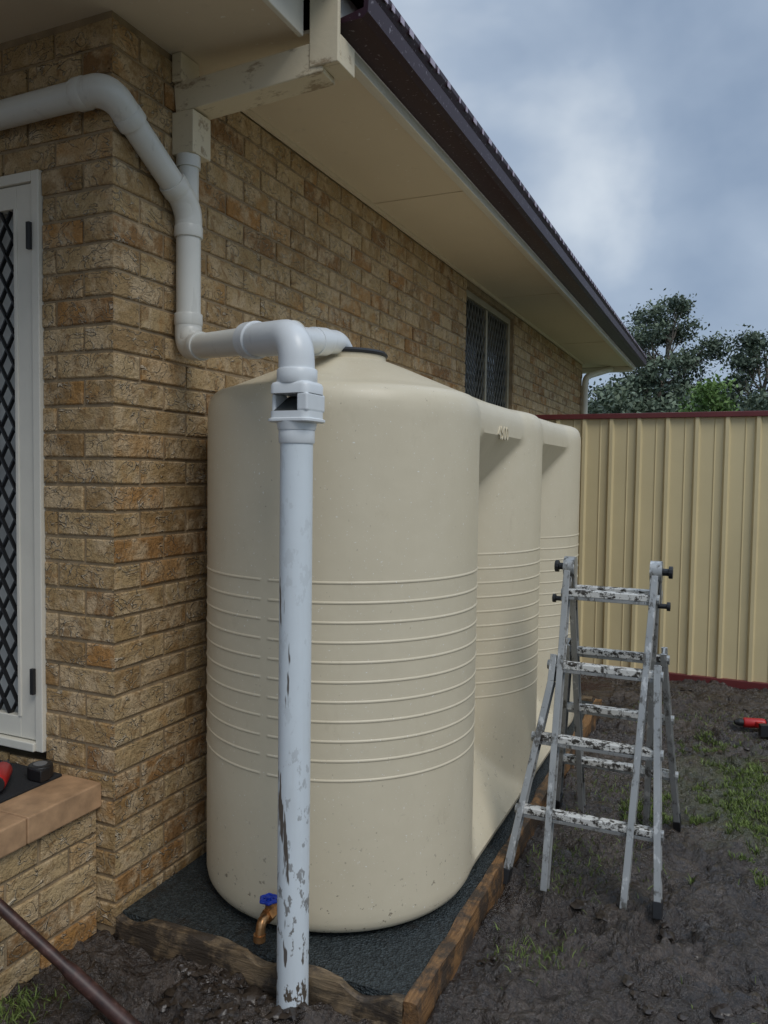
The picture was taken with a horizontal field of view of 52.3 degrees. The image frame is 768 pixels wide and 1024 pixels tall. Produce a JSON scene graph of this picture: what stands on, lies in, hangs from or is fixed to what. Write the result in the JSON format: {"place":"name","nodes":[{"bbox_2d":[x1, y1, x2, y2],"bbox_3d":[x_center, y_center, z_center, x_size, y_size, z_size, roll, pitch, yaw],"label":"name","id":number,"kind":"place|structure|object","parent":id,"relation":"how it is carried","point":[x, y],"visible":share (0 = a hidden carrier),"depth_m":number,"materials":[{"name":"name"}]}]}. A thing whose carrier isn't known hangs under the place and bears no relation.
{"place":"outdoors","nodes":[
{"label":"outdoors","id":0,"kind":"place"},
{"bbox_2d":[0,675,767,1023],"bbox_3d":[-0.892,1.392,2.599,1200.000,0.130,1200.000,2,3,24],"label":"ground","id":1,"kind":"structure","parent":0,"point":[718,909],"depth_m":2.62,"materials":[{"name":"brown soil"}]},
{"bbox_2d":[0,832,95,973],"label":"porch base","id":2,"kind":"object","parent":1,"relation":"on","point":[4,941],"depth_m":2.40,"materials":[{"name":"beige concrete"}]},
{"bbox_2d":[0,809,96,999],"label":"porch bricks","id":3,"kind":"object","parent":2,"relation":"attached to","point":[51,897],"visible":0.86,"depth_m":2.43,"materials":[{"name":"beige brick"}]},
{"bbox_2d":[0,772,100,858],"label":"porch edge tiles","id":4,"kind":"object","parent":2,"relation":"on","point":[30,816],"visible":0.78,"depth_m":2.42,"materials":[{"name":"brown tile"}]},
{"bbox_2d":[0,760,61,802],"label":"door mat","id":5,"kind":"object","parent":4,"relation":"on","point":[19,782],"depth_m":2.54,"materials":[{"name":"grey rubber"}]},
{"bbox_2d":[0,759,12,791],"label":"cordless drill","id":6,"kind":"object","parent":5,"relation":"on","point":[6,769],"visible":1,"depth_m":2.49,"materials":[{"name":"red plastic"}]},
{"bbox_2d":[27,760,52,781],"bbox_3d":[-1.137,0.856,2.592,0.086,0.046,0.080,2,3,24],"label":"tape measure","id":7,"kind":"object","parent":5,"relation":"on","point":[40,771],"visible":1,"depth_m":2.56,"materials":[{"name":"black plastic"}]},
{"bbox_2d":[0,898,140,1023],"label":"rusty steel bar","id":8,"kind":"object","parent":1,"relation":"on","point":[108,1006],"visible":1,"depth_m":2.12,"materials":[{"name":"brown metal"}]},
{"bbox_2d":[0,10,581,934],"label":"mortar walls","id":9,"kind":"structure","parent":1,"relation":"on","point":[484,296],"depth_m":2.69,"materials":[{"name":"concrete"}]},
{"bbox_2d":[0,169,46,752],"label":"door jamb","id":10,"kind":"object","parent":9,"relation":"attached to","point":[33,178],"depth_m":2.64,"materials":[{"name":"white wood"}]},
{"bbox_2d":[0,183,35,739],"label":"door leaf frame","id":11,"kind":"object","parent":10,"relation":"in","point":[21,722],"visible":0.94,"depth_m":2.67,"materials":[{"name":"white metal"}]},
{"bbox_2d":[0,210,17,713],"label":"door diamond grille","id":12,"kind":"object","parent":11,"relation":"in","point":[8,475],"depth_m":2.72,"materials":[{"name":"black metal"}]},
{"bbox_2d":[0,214,17,711],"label":"door backing","id":13,"kind":"object","parent":11,"relation":"in","point":[7,365],"depth_m":2.80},
{"bbox_2d":[25,221,35,694],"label":"door hinges","id":14,"kind":"object","parent":10,"relation":"attached to","point":[28,224],"depth_m":2.60,"materials":[{"name":"metal"}]},
{"bbox_2d":[0,73,305,360],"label":"pvc downpipe","id":15,"kind":"object","parent":9,"relation":"attached to","point":[115,100],"visible":1,"depth_m":2.55,"materials":[{"name":"white plastic"}]},
{"bbox_2d":[172,0,354,162],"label":"beam bracket","id":16,"kind":"object","parent":9,"relation":"attached to","point":[332,51],"visible":0.87,"depth_m":2.58,"materials":[{"name":"beige paint"}]},
{"bbox_2d":[174,44,334,119],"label":"eave beam","id":17,"kind":"structure","parent":16,"relation":"on","point":[263,81],"depth_m":2.63,"materials":[{"name":"beige paint"}]},
{"bbox_2d":[0,0,627,367],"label":"soffit","id":18,"kind":"structure","parent":9,"relation":"on","point":[354,134],"depth_m":3.40,"materials":[{"name":"beige paint"}]},
{"bbox_2d":[303,0,363,30],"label":"roof","id":19,"kind":"structure","parent":18,"relation":"on","point":[358,4],"depth_m":2.98,"materials":[{"name":"tile"}]},
{"bbox_2d":[242,109,597,364],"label":"soffit trim","id":20,"kind":"structure","parent":18,"relation":"attached to","point":[259,120],"depth_m":4.15,"materials":[{"name":"beige wood"}]},
{"bbox_2d":[262,0,635,373],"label":"fascia","id":21,"kind":"structure","parent":18,"relation":"attached to","point":[289,13],"depth_m":3.45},
{"bbox_2d":[340,0,646,366],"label":"gutter","id":22,"kind":"object","parent":21,"relation":"attached to","point":[380,40],"visible":0.93,"depth_m":3.44,"materials":[{"name":"brown metal"}]},
{"bbox_2d":[466,289,509,408],"bbox_3d":[0.812,-0.837,6.373,0.050,1.690,1.350,2,3,24],"label":"window frame","id":23,"kind":"object","parent":9,"relation":"attached to","point":[475,299],"visible":0.27,"depth_m":6.40,"materials":[{"name":"metal"}]},
{"bbox_2d":[464,301,502,406],"bbox_3d":[0.779,-0.838,6.387,0.018,1.690,1.350,2,3,24],"label":"window glass","id":24,"kind":"object","parent":23,"relation":"in","point":[480,355],"depth_m":6.33,"materials":[{"name":"black glass"}]},
{"bbox_2d":[464,297,506,407],"bbox_3d":[0.816,-0.837,6.371,0.015,1.592,1.254,2,3,24],"label":"window security mesh","id":25,"kind":"object","parent":23,"relation":"attached to","point":[502,370],"depth_m":6.32,"materials":[{"name":"black metal"}]},
{"bbox_2d":[581,366,612,413],"bbox_3d":[2.736,-0.475,10.145,0.605,2.870,0.080,-2,4,-40],"label":"downpipe","id":26,"kind":"object","parent":9,"relation":"attached to","point":[585,382],"visible":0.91,"depth_m":9.91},
{"bbox_2d":[0,17,582,927],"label":"brick courses","id":27,"kind":"object","parent":1,"relation":"on","point":[102,145],"visible":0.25,"depth_m":2.67,"materials":[{"name":"brown brick"}]},
{"bbox_2d":[232,319,351,1008],"bbox_3d":[-0.224,0.440,2.520,0.355,2.108,0.732,2,3,24],"label":"first flush diverter","id":28,"kind":"object","parent":1,"relation":"on","point":[295,347],"visible":0.94,"depth_m":2.16,"materials":[{"name":"white plastic"}]},
{"bbox_2d":[115,696,601,1023],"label":"timber tank base","id":29,"kind":"object","parent":1,"relation":"on","point":[404,973],"visible":0.38,"depth_m":2.45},
{"bbox_2d":[206,347,580,932],"bbox_3d":[0.253,0.327,3.761,0.975,1.877,2.945,2,3,24],"label":"slimline water tank","id":30,"kind":"object","parent":29,"relation":"on","point":[445,529],"visible":0.9,"depth_m":2.48,"materials":[{"name":"beige plastic"}]},
{"bbox_2d":[253,893,276,943],"bbox_3d":[-0.354,1.235,2.400,0.063,0.112,0.140,2,3,24],"label":"ball valve tap","id":31,"kind":"object","parent":30,"relation":"attached to","point":[268,914],"visible":0.98,"depth_m":2.37,"materials":[{"name":"gold metal"}]},
{"bbox_2d":[152,681,767,1023],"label":"mud clods","id":32,"kind":"object","parent":1,"relation":"on","point":[251,994],"visible":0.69,"depth_m":2.29,"materials":[{"name":"brown soil"}]},
{"bbox_2d":[502,556,680,919],"bbox_3d":[0.874,0.788,3.146,0.593,1.213,0.839,2,3,24],"label":"folding ladder","id":33,"kind":"object","parent":1,"relation":"on","point":[565,664],"visible":1,"depth_m":2.98,"materials":[{"name":"metal"}]},
{"bbox_2d":[589,372,655,412],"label":"gum tree","id":34,"kind":"object","parent":1,"relation":"on","point":[596,389],"visible":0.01,"depth_m":45.70,"materials":[{"name":"green plant"}]},
{"bbox_2d":[535,411,767,689],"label":"steel fence","id":35,"kind":"object","parent":1,"relation":"on","point":[684,495],"visible":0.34,"depth_m":5.86,"materials":[{"name":"beige metal"}]},
{"bbox_2d":[609,288,737,411],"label":"gum tree","id":36,"kind":"object","parent":1,"relation":"on","point":[646,338],"visible":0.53,"depth_m":41.32,"materials":[{"name":"green plant"}]},
{"bbox_2d":[588,342,767,413],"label":"distant trees","id":37,"kind":"object","parent":1,"relation":"on","point":[615,397],"visible":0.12,"depth_m":37.55,"materials":[{"name":"green plant"}]},
{"bbox_2d":[667,367,739,411],"bbox_3d":[12.709,-2.655,31.457,3.332,6.054,3.865,2,3,24],"label":"leafy bush","id":38,"kind":"object","parent":1,"relation":"on","point":[706,392],"visible":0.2,"depth_m":30.62,"materials":[{"name":"green plant"}]},
{"bbox_2d":[704,324,767,410],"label":"gum tree","id":39,"kind":"object","parent":1,"relation":"on","point":[753,346],"visible":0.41,"depth_m":38.81,"materials":[{"name":"green plant"}]},
{"bbox_2d":[727,717,767,736],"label":"cordless drill","id":40,"kind":"object","parent":1,"relation":"on","point":[761,724],"visible":1,"depth_m":4.72,"materials":[{"name":"red plastic"}]},
{"bbox_2d":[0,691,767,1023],"bbox_3d":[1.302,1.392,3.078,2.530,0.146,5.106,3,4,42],"label":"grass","id":41,"kind":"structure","parent":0,"point":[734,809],"depth_m":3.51,"materials":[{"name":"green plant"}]},
{"bbox_2d":[384,0,646,357],"bbox_3d":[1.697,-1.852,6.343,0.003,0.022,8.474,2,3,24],"label":"roof tiles","id":42,"kind":"object","parent":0,"point":[411,34],"visible":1,"depth_m":3.46,"materials":[{"name":"brown tile"}]},
{"bbox_2d":[391,0,767,401],"label":"sky","id":43,"kind":"structure","parent":0,"point":[638,129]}
]}

